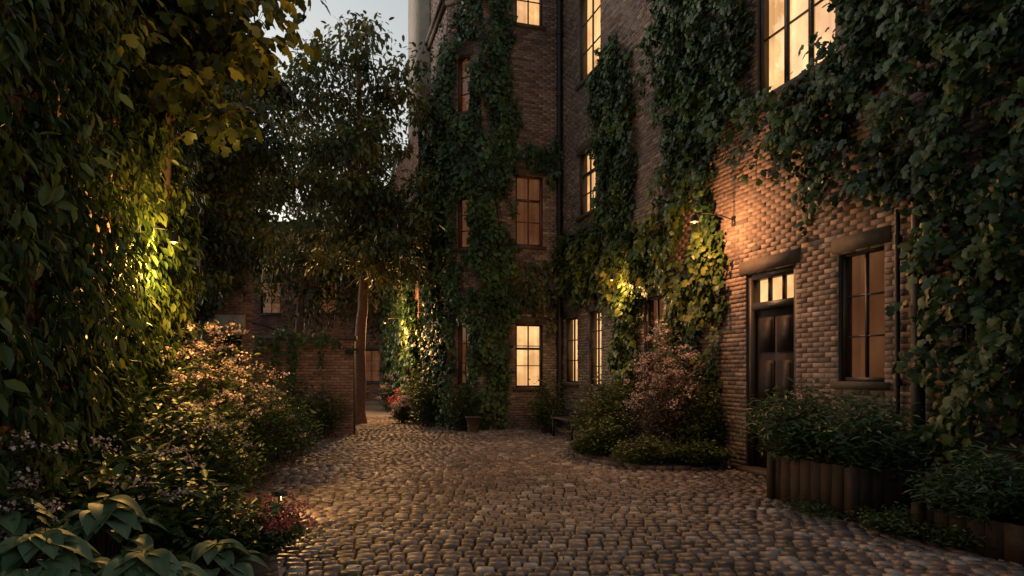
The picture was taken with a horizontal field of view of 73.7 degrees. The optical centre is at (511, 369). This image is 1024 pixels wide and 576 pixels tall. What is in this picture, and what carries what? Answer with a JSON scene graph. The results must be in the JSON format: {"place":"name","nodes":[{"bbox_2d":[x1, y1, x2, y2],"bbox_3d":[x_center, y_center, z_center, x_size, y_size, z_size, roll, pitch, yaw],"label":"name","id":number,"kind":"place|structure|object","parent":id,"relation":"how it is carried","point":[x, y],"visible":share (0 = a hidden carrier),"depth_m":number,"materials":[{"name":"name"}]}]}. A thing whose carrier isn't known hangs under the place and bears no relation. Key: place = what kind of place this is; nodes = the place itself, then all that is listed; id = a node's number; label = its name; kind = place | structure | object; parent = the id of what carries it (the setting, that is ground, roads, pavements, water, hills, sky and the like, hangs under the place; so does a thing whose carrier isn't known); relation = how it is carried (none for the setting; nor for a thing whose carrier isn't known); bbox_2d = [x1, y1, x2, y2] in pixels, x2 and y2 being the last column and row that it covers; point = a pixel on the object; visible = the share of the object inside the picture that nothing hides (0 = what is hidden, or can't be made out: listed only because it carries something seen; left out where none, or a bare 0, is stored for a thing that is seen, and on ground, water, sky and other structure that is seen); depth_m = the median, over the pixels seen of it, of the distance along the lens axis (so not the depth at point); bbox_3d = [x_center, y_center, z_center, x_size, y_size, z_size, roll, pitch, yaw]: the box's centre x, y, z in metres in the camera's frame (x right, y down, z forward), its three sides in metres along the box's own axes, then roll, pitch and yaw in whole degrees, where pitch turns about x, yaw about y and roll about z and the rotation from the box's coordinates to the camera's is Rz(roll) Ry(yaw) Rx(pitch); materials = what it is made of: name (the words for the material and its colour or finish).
{"place":"outdoors","nodes":[
{"label":"outdoors","id":0,"kind":"place"},
{"bbox_2d":[208,66,301,418],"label":"brickwork","id":1,"kind":"structure","parent":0,"point":[239,319],"depth_m":16.95,"materials":[{"name":"brown brick"}]},
{"bbox_2d":[244,0,407,220],"label":"sky","id":2,"kind":"structure","parent":0,"point":[398,9],"materials":[{"name":"white"}]},
{"bbox_2d":[365,402,395,417],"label":"gravel path","id":3,"kind":"structure","parent":0,"point":[372,409],"depth_m":26.58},
{"bbox_2d":[298,103,407,344],"bbox_3d":[-6.093,-5.233,31.063,7.920,13.683,7.871,0,0,0],"label":"distant tree","id":4,"kind":"object","parent":3,"relation":"on","point":[330,271],"visible":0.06,"depth_m":30.32,"materials":[{"name":"green plant"}]},
{"bbox_2d":[374,374,397,411],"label":"flowering shrub","id":5,"kind":"object","parent":3,"relation":"on","point":[385,388],"visible":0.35,"depth_m":25.32,"materials":[{"name":"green plant"}]},
{"bbox_2d":[268,416,1023,575],"bbox_3d":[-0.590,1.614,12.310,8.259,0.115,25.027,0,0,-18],"label":"cobblestone paving","id":6,"kind":"structure","parent":0,"point":[818,552],"depth_m":7.21,"materials":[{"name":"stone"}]},
{"bbox_2d":[0,0,171,533],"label":"brickwork","id":7,"kind":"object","parent":6,"relation":"on","point":[30,318],"visible":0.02,"depth_m":5.64,"materials":[{"name":"red brick"}]},
{"bbox_2d":[70,433,333,575],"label":"garden bed","id":8,"kind":"object","parent":6,"relation":"on","point":[272,563],"visible":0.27,"depth_m":7.39,"materials":[{"name":"soil"}]},
{"bbox_2d":[0,495,61,567],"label":"hosta plant","id":9,"kind":"object","parent":8,"relation":"on","point":[18,524],"visible":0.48,"depth_m":4.12,"materials":[{"name":"green plant"}]},
{"bbox_2d":[0,429,83,564],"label":"pink flowers","id":10,"kind":"object","parent":8,"relation":"on","point":[23,484],"visible":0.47,"depth_m":4.24,"materials":[{"name":"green plant"}]},
{"bbox_2d":[0,528,110,575],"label":"hosta plant","id":11,"kind":"object","parent":8,"relation":"on","point":[18,553],"visible":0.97,"depth_m":3.66,"materials":[{"name":"green plant"}]},
{"bbox_2d":[0,0,209,533],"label":"climbing ivy","id":12,"kind":"object","parent":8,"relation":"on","point":[49,155],"visible":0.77,"depth_m":5.68,"materials":[{"name":"green plant"}]},
{"bbox_2d":[42,495,171,573],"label":"hosta plant","id":13,"kind":"object","parent":8,"relation":"on","point":[128,512],"visible":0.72,"depth_m":4.51,"materials":[{"name":"green plant"}]},
{"bbox_2d":[20,435,227,558],"bbox_3d":[-3.040,1.041,5.415,1.563,1.102,1.525,0,0,0],"label":"leafy shrub","id":14,"kind":"object","parent":8,"relation":"on","point":[143,495],"visible":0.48,"depth_m":5.23,"materials":[{"name":"green plant"}]},
{"bbox_2d":[57,373,238,504],"bbox_3d":[-3.571,0.801,6.598,1.633,1.544,1.713,0,0,34],"label":"leafy shrub","id":15,"kind":"object","parent":8,"relation":"on","point":[209,462],"visible":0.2,"depth_m":6.56,"materials":[{"name":"green plant"}]},
{"bbox_2d":[94,544,207,575],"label":"hosta plant","id":16,"kind":"object","parent":8,"relation":"on","point":[139,561],"visible":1,"depth_m":3.72,"materials":[{"name":"green plant"}]},
{"bbox_2d":[128,397,276,511],"bbox_3d":[-3.166,0.930,7.011,1.409,1.300,1.508,0,0,0],"label":"flowering shrub","id":17,"kind":"object","parent":8,"relation":"on","point":[234,478],"visible":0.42,"depth_m":6.94,"materials":[{"name":"green plant"}]},
{"bbox_2d":[134,318,276,481],"bbox_3d":[-3.987,0.468,8.696,1.760,2.229,1.992,0,0,23],"label":"flowering shrub","id":18,"kind":"object","parent":8,"relation":"on","point":[198,374],"visible":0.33,"depth_m":8.60,"materials":[{"name":"green plant"}]},
{"bbox_2d":[153,316,278,440],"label":"flowering shrub","id":19,"kind":"object","parent":8,"relation":"on","point":[214,342],"visible":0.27,"depth_m":9.87,"materials":[{"name":"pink plant"}]},
{"bbox_2d":[154,473,280,562],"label":"leafy shrub","id":20,"kind":"object","parent":8,"relation":"on","point":[217,524],"visible":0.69,"depth_m":5.42,"materials":[{"name":"green plant"}]},
{"bbox_2d":[183,539,270,575],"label":"hosta plant","id":21,"kind":"object","parent":8,"relation":"on","point":[206,552],"visible":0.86,"depth_m":4.54,"materials":[{"name":"green plant"}]},
{"bbox_2d":[170,346,315,481],"bbox_3d":[-3.645,0.611,9.438,1.604,1.865,1.782,0,0,31],"label":"flowering shrub","id":22,"kind":"object","parent":8,"relation":"on","point":[271,425],"visible":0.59,"depth_m":9.33,"materials":[{"name":"green plant"}]},
{"bbox_2d":[227,492,325,554],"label":"red flowers","id":23,"kind":"object","parent":8,"relation":"on","point":[282,529],"visible":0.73,"depth_m":5.80,"materials":[{"name":"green plant"}]},
{"bbox_2d":[231,384,328,463],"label":"leafy shrub","id":24,"kind":"object","parent":8,"relation":"on","point":[291,444],"visible":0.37,"depth_m":11.40,"materials":[{"name":"green plant"}]},
{"bbox_2d":[230,360,329,434],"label":"leafy shrub","id":25,"kind":"object","parent":8,"relation":"on","point":[293,394],"visible":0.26,"depth_m":15.32,"materials":[{"name":"green plant"}]},
{"bbox_2d":[255,383,322,451],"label":"leafy shrub","id":26,"kind":"object","parent":8,"relation":"on","point":[301,426],"visible":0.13,"depth_m":12.80,"materials":[{"name":"green plant"}]},
{"bbox_2d":[304,374,352,434],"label":"leafy shrub","id":27,"kind":"object","parent":8,"relation":"on","point":[330,418],"visible":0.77,"depth_m":16.22,"materials":[{"name":"green plant"}]},
{"bbox_2d":[87,0,330,438],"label":"overhanging maple","id":28,"kind":"object","parent":6,"relation":"on","point":[213,39],"visible":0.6,"depth_m":7.81,"materials":[{"name":"green plant"}]},
{"bbox_2d":[172,79,251,409],"bbox_3d":[-9.900,-3.149,16.940,7.000,9.501,0.320,0,0,0],"label":"brickwork","id":29,"kind":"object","parent":6,"relation":"on","point":[239,307],"visible":0.03,"depth_m":16.79,"materials":[{"name":"red brick"}]},
{"bbox_2d":[180,54,262,331],"bbox_3d":[-9.944,-3.077,16.588,7.790,10.143,0.667,0,0,0],"label":"climbing ivy","id":30,"kind":"object","parent":29,"relation":"attached to","point":[213,306],"visible":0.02,"depth_m":16.64,"materials":[{"name":"green plant"}]},
{"bbox_2d":[171,67,312,371],"bbox_3d":[-6.886,-2.791,14.269,5.510,8.821,5.114,0,0,0],"label":"dark tree","id":31,"kind":"object","parent":6,"relation":"on","point":[217,172],"visible":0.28,"depth_m":14.19,"materials":[{"name":"green plant"}]},
{"bbox_2d":[257,336,357,433],"bbox_3d":[-5.155,0.375,17.125,2.490,2.450,0.350,0,0,0],"label":"coping","id":32,"kind":"object","parent":6,"relation":"on","point":[354,338],"visible":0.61,"depth_m":17.01,"materials":[{"name":"stone"}]},
{"bbox_2d":[255,340,352,433],"bbox_3d":[-5.175,0.426,16.991,2.450,2.351,0.019,0,0,0],"label":"brickwork","id":33,"kind":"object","parent":32,"relation":"attached to","point":[338,367],"visible":0.5,"depth_m":16.99,"materials":[{"name":"red brick"}]},
{"bbox_2d":[252,324,357,386],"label":"climbing ivy","id":34,"kind":"object","parent":33,"relation":"attached to","point":[319,341],"visible":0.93,"depth_m":16.91,"materials":[{"name":"green plant"}]},
{"bbox_2d":[252,221,379,401],"bbox_3d":[-11.500,-2.899,34.140,14.000,9.002,0.320,0,0,0],"label":"brickwork","id":35,"kind":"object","parent":6,"relation":"on","point":[344,329],"visible":0.02,"depth_m":33.99,"materials":[{"name":"red brick"}]},
{"bbox_2d":[259,278,281,315],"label":"window","id":36,"kind":"structure","parent":35,"relation":"attached to","point":[269,308],"depth_m":34.23,"materials":[{"name":"glass"}]},
{"bbox_2d":[315,277,338,315],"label":"window","id":37,"kind":"structure","parent":35,"relation":"attached to","point":[326,308],"depth_m":34.22,"materials":[{"name":"glass"}]},
{"bbox_2d":[365,346,379,383],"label":"window","id":38,"kind":"structure","parent":35,"relation":"attached to","point":[372,357],"depth_m":34.23,"materials":[{"name":"glass"}]},
{"bbox_2d":[252,110,393,340],"bbox_3d":[-9.774,-5.077,28.697,12.708,13.385,8.222,0,0,-21],"label":"distant tree","id":39,"kind":"object","parent":6,"relation":"on","point":[300,308],"visible":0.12,"depth_m":28.94,"materials":[{"name":"green plant"}]},
{"bbox_2d":[252,10,452,423],"bbox_3d":[-4.836,-4.225,19.685,7.317,11.660,6.311,0,0,0],"label":"courtyard tree","id":40,"kind":"object","parent":6,"relation":"on","point":[371,248],"visible":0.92,"depth_m":18.84,"materials":[{"name":"green plant"}]},
{"bbox_2d":[379,126,418,404],"bbox_3d":[-4.550,-3.149,27.382,0.320,9.501,11.996,0,0,-17],"label":"brickwork","id":41,"kind":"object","parent":6,"relation":"on","point":[414,160],"visible":0.06,"depth_m":23.47,"materials":[{"name":"red brick"}]},
{"bbox_2d":[388,395,415,423],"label":"pink flowers","id":42,"kind":"object","parent":6,"relation":"on","point":[401,412],"visible":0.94,"depth_m":20.22,"materials":[{"name":"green plant"}]},
{"bbox_2d":[400,367,426,421],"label":"leafy shrub","id":43,"kind":"object","parent":6,"relation":"on","point":[412,386],"visible":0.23,"depth_m":20.73,"materials":[{"name":"green plant"}]},
{"bbox_2d":[419,120,427,383],"bbox_3d":[-1.751,-3.149,21.952,2.499,9.501,0.020,0,0,-17],"label":"brickwork","id":44,"kind":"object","parent":6,"relation":"on","point":[421,308],"visible":0.02,"depth_m":21.61,"materials":[{"name":"brick"}]},
{"bbox_2d":[377,202,418,418],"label":"climbing ivy","id":45,"kind":"object","parent":44,"relation":"attached to","point":[398,345],"visible":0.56,"depth_m":23.89,"materials":[{"name":"green plant"}]},
{"bbox_2d":[409,121,427,416],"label":"climbing ivy","id":46,"kind":"object","parent":44,"relation":"attached to","point":[420,137],"visible":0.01,"depth_m":21.46,"materials":[{"name":"green plant"}]},
{"bbox_2d":[408,0,429,140],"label":"pale gable","id":47,"kind":"structure","parent":44,"relation":"on","point":[418,19],"depth_m":21.52,"materials":[{"name":"grey paint"}]},
{"bbox_2d":[405,360,443,426],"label":"leafy shrub","id":48,"kind":"object","parent":6,"relation":"on","point":[424,410],"visible":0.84,"depth_m":19.07,"materials":[{"name":"green plant"}]},
{"bbox_2d":[429,0,446,417],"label":"brickwork","id":49,"kind":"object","parent":6,"relation":"on","point":[433,4],"visible":0.16,"depth_m":19.83,"materials":[{"name":"brick"}]},
{"bbox_2d":[412,50,447,428],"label":"climbing ivy","id":50,"kind":"object","parent":49,"relation":"attached to","point":[430,339],"visible":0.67,"depth_m":19.31,"materials":[{"name":"green plant"}]},
{"bbox_2d":[437,379,480,430],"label":"leafy shrub","id":51,"kind":"object","parent":6,"relation":"on","point":[458,412],"visible":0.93,"depth_m":17.85,"materials":[{"name":"green plant"}]},
{"bbox_2d":[447,1,482,421],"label":"brickwork","id":52,"kind":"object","parent":6,"relation":"on","point":[468,277],"visible":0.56,"depth_m":18.59,"materials":[{"name":"brick"}]},
{"bbox_2d":[424,0,463,50],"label":"cornice","id":53,"kind":"structure","parent":52,"relation":"attached to","point":[437,18],"depth_m":19.71,"materials":[{"name":"stone"}]},
{"bbox_2d":[429,0,490,429],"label":"climbing ivy","id":54,"kind":"object","parent":52,"relation":"attached to","point":[455,270],"visible":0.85,"depth_m":18.36,"materials":[{"name":"green plant"}]},
{"bbox_2d":[454,315,471,387],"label":"window","id":55,"kind":"structure","parent":52,"relation":"attached to","point":[462,342],"depth_m":18.69,"materials":[{"name":"glass"}]},
{"bbox_2d":[454,188,471,251],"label":"window","id":56,"kind":"structure","parent":52,"relation":"attached to","point":[465,230],"depth_m":18.72,"materials":[{"name":"glass"}]},
{"bbox_2d":[454,47,472,116],"bbox_3d":[-1.262,-7.805,18.608,0.600,1.790,0.322,0,0,28],"label":"window","id":57,"kind":"structure","parent":52,"relation":"attached to","point":[464,96],"depth_m":18.69,"materials":[{"name":"glass"}]},
{"bbox_2d":[465,416,480,431],"bbox_3d":[-1.000,1.397,17.600,0.418,0.405,0.418,0,0,0],"label":"flower pot","id":58,"kind":"object","parent":6,"relation":"on","point":[473,423],"visible":0.98,"depth_m":17.46,"materials":[{"name":"ceramic"}]},
{"bbox_2d":[483,0,561,429],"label":"brickwork","id":59,"kind":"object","parent":6,"relation":"on","point":[533,58],"visible":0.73,"depth_m":18.65,"materials":[{"name":"brick"}]},
{"bbox_2d":[467,0,565,429],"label":"climbing ivy","id":60,"kind":"object","parent":59,"relation":"attached to","point":[494,346],"visible":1,"depth_m":18.16,"materials":[{"name":"green plant"}]},
{"bbox_2d":[499,257,559,358],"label":"climbing ivy","id":61,"kind":"object","parent":59,"relation":"attached to","point":[538,297],"visible":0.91,"depth_m":18.48,"materials":[{"name":"green plant"}]},
{"bbox_2d":[512,167,546,249],"bbox_3d":[0.446,-4.395,18.709,0.980,2.210,0.324,0,0,-17],"label":"window","id":62,"kind":"structure","parent":59,"relation":"attached to","point":[529,211],"depth_m":18.79,"materials":[{"name":"glass"}]},
{"bbox_2d":[513,0,545,30],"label":"window","id":63,"kind":"structure","parent":59,"relation":"attached to","point":[529,13],"depth_m":18.79,"materials":[{"name":"glass"}]},
{"bbox_2d":[513,316,546,390],"bbox_3d":[0.446,-0.440,18.709,0.980,2.020,0.324,0,0,-17],"label":"window","id":64,"kind":"structure","parent":59,"relation":"attached to","point":[528,351],"depth_m":18.79,"materials":[{"name":"glass"}]},
{"bbox_2d":[556,0,562,423],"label":"drainpipe","id":65,"kind":"object","parent":59,"relation":"attached to","point":[559,217],"visible":0.78,"depth_m":18.69,"materials":[{"name":"black metal"}]},
{"bbox_2d":[525,368,568,432],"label":"leafy shrub","id":66,"kind":"object","parent":6,"relation":"on","point":[544,417],"visible":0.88,"depth_m":17.18,"materials":[{"name":"green plant"}]},
{"bbox_2d":[551,399,591,439],"bbox_3d":[1.387,1.155,16.011,0.488,0.880,1.400,0,0,-17],"label":"park bench","id":67,"kind":"object","parent":6,"relation":"on","point":[565,418],"visible":0.59,"depth_m":16.45,"materials":[{"name":"brown wood"}]},
{"bbox_2d":[278,425,943,575],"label":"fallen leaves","id":68,"kind":"object","parent":6,"relation":"on","point":[745,545],"visible":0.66,"depth_m":8.19,"materials":[{"name":"brown plant"}]},
{"bbox_2d":[269,427,1002,575],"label":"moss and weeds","id":69,"kind":"object","parent":6,"relation":"on","point":[567,429],"visible":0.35,"depth_m":8.23,"materials":[{"name":"green plant"}]},
{"bbox_2d":[568,439,727,470],"bbox_3d":[2.033,1.544,13.054,2.043,0.208,4.910,0,0,-17],"label":"garden bed","id":70,"kind":"object","parent":6,"relation":"on","point":[663,466],"visible":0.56,"depth_m":11.15,"materials":[{"name":"soil"}]},
{"bbox_2d":[569,413,629,455],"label":"leafy shrub","id":71,"kind":"object","parent":70,"relation":"on","point":[604,439],"visible":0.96,"depth_m":11.99,"materials":[{"name":"green plant"}]},
{"bbox_2d":[567,366,641,443],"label":"leafy shrub","id":72,"kind":"object","parent":70,"relation":"on","point":[603,409],"visible":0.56,"depth_m":13.08,"materials":[{"name":"green plant"}]},
{"bbox_2d":[586,379,635,438],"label":"leafy shrub","id":73,"kind":"object","parent":70,"relation":"on","point":[623,398],"visible":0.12,"depth_m":14.44,"materials":[{"name":"green plant"}]},
{"bbox_2d":[603,433,694,465],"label":"groundcover plant","id":74,"kind":"object","parent":70,"relation":"on","point":[651,453],"visible":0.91,"depth_m":11.07,"materials":[{"name":"green plant"}]},
{"bbox_2d":[621,313,713,454],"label":"rusty flowering shrub","id":75,"kind":"object","parent":70,"relation":"on","point":[669,418],"visible":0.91,"depth_m":11.82,"materials":[{"name":"brown plant"}]},
{"bbox_2d":[664,373,730,449],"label":"leafy shrub","id":76,"kind":"object","parent":70,"relation":"on","point":[706,432],"visible":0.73,"depth_m":11.46,"materials":[{"name":"green plant"}]},
{"bbox_2d":[670,436,739,466],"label":"groundcover plant","id":77,"kind":"object","parent":70,"relation":"on","point":[708,454],"visible":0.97,"depth_m":10.89,"materials":[{"name":"green plant"}]},
{"bbox_2d":[562,0,1023,502],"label":"brickwork","id":78,"kind":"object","parent":6,"relation":"on","point":[765,216],"visible":0.3,"depth_m":10.77,"materials":[{"name":"brick"}]},
{"bbox_2d":[562,308,578,386],"bbox_3d":[1.666,-0.580,18.255,0.325,2.040,1.100,0,0,-17],"label":"window","id":79,"kind":"structure","parent":78,"relation":"attached to","point":[574,313],"depth_m":18.52,"materials":[{"name":"glass"}]},
{"bbox_2d":[575,133,596,221],"bbox_3d":[1.976,-4.800,17.227,0.324,1.900,1.250,0,0,-17],"label":"window","id":80,"kind":"structure","parent":78,"relation":"attached to","point":[589,175],"depth_m":17.59,"materials":[{"name":"glass"}]},
{"bbox_2d":[575,0,600,90],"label":"window","id":81,"kind":"structure","parent":78,"relation":"attached to","point":[593,24],"depth_m":17.50,"materials":[{"name":"glass"}]},
{"bbox_2d":[585,302,602,389],"bbox_3d":[2.120,-0.580,16.748,0.323,2.140,0.950,0,0,-17],"label":"window","id":82,"kind":"structure","parent":78,"relation":"attached to","point":[592,307],"depth_m":17.05,"materials":[{"name":"glass"}]},
{"bbox_2d":[582,33,642,261],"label":"climbing ivy","id":83,"kind":"object","parent":78,"relation":"attached to","point":[608,129],"visible":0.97,"depth_m":15.35,"materials":[{"name":"green plant"}]},
{"bbox_2d":[550,199,729,441],"bbox_3d":[2.305,-0.826,15.135,0.604,5.813,8.158,0,0,-17],"label":"climbing ivy","id":84,"kind":"object","parent":78,"relation":"attached to","point":[694,284],"visible":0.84,"depth_m":13.67,"materials":[{"name":"green plant"}]},
{"bbox_2d":[639,283,666,396],"bbox_3d":[2.973,-0.580,13.925,0.324,2.240,1.050,0,0,-17],"label":"window","id":85,"kind":"structure","parent":78,"relation":"attached to","point":[658,307],"depth_m":14.27,"materials":[{"name":"painted wood"},{"name":"glass"}]},
{"bbox_2d":[633,0,754,270],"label":"climbing ivy","id":86,"kind":"object","parent":78,"relation":"attached to","point":[715,71],"visible":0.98,"depth_m":12.00,"materials":[{"name":"green plant"}]},
{"bbox_2d":[690,212,735,225],"bbox_3d":[3.288,-2.472,11.158,0.825,0.194,0.148,0,0,-14],"label":"wall lamp","id":87,"kind":"object","parent":78,"relation":"attached to","point":[694,219],"visible":1,"depth_m":11.14,"materials":[{"name":"black metal"}]},
{"bbox_2d":[731,248,800,476],"bbox_3d":[3.933,-0.070,10.445,0.440,3.340,1.410,0,0,-17],"label":"front door","id":88,"kind":"structure","parent":78,"relation":"attached to","point":[771,329],"depth_m":10.58,"materials":[{"name":"brown wood"}]},
{"bbox_2d":[760,0,834,105],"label":"window","id":89,"kind":"structure","parent":78,"relation":"attached to","point":[794,25],"depth_m":10.21,"materials":[{"name":"glass"},{"name":"dark wood"}]},
{"bbox_2d":[830,225,891,389],"bbox_3d":[4.538,-0.755,8.743,0.323,1.990,0.960,0,0,-17],"label":"window","id":90,"kind":"structure","parent":78,"relation":"attached to","point":[868,321],"depth_m":8.84,"materials":[{"name":"glass"}]},
{"bbox_2d":[725,0,1023,514],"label":"climbing ivy","id":91,"kind":"object","parent":78,"relation":"attached to","point":[988,347],"visible":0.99,"depth_m":7.24,"materials":[{"name":"green plant"}]},
{"bbox_2d":[894,209,902,428],"bbox_3d":[4.575,-0.600,8.096,0.089,2.600,0.076,0,0,-17],"label":"drainpipe","id":92,"kind":"object","parent":78,"relation":"attached to","point":[898,240],"visible":0.81,"depth_m":8.07,"materials":[{"name":"black metal"}]},
{"bbox_2d":[909,140,928,502],"bbox_3d":[4.618,-0.500,7.739,0.219,4.200,0.194,0,0,0],"label":"drainpipe","id":93,"kind":"object","parent":78,"relation":"attached to","point":[918,393],"visible":0.28,"depth_m":7.69,"materials":[{"name":"black metal"}]},
{"bbox_2d":[775,493,859,520],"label":"groundcover plant","id":94,"kind":"object","parent":6,"relation":"on","point":[818,509],"visible":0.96,"depth_m":7.50,"materials":[{"name":"green plant"}]},
{"bbox_2d":[766,452,916,521],"bbox_3d":[3.781,1.319,7.952,0.859,0.590,1.413,0,0,-17],"label":"wooden planter","id":95,"kind":"object","parent":6,"relation":"on","point":[841,489],"visible":0.62,"depth_m":7.42,"materials":[{"name":"brown wood"}]},
{"bbox_2d":[728,377,857,462],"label":"planter shrub","id":96,"kind":"object","parent":95,"relation":"in","point":[779,424],"visible":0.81,"depth_m":8.22,"materials":[{"name":"green plant"}]},
{"bbox_2d":[784,385,955,481],"bbox_3d":[3.929,0.680,7.574,1.589,1.003,1.609,0,0,0],"label":"planter shrub","id":97,"kind":"object","parent":95,"relation":"in","point":[861,444],"visible":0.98,"depth_m":7.38,"materials":[{"name":"green plant"}]},
{"bbox_2d":[849,501,934,537],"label":"groundcover plant","id":98,"kind":"object","parent":6,"relation":"on","point":[897,524],"visible":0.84,"depth_m":6.61,"materials":[{"name":"green plant"}]},
{"bbox_2d":[913,518,985,551],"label":"groundcover plant","id":99,"kind":"object","parent":6,"relation":"on","point":[943,540],"visible":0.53,"depth_m":6.06,"materials":[{"name":"green plant"}]},
{"bbox_2d":[911,501,1023,566],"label":"wooden planter","id":100,"kind":"object","parent":6,"relation":"on","point":[1004,539],"visible":0.59,"depth_m":5.90,"materials":[{"name":"brown wood"}]},
{"bbox_2d":[898,433,1023,523],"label":"planter shrub","id":101,"kind":"object","parent":100,"relation":"in","point":[975,488],"visible":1,"depth_m":6.03,"materials":[{"name":"green plant"}]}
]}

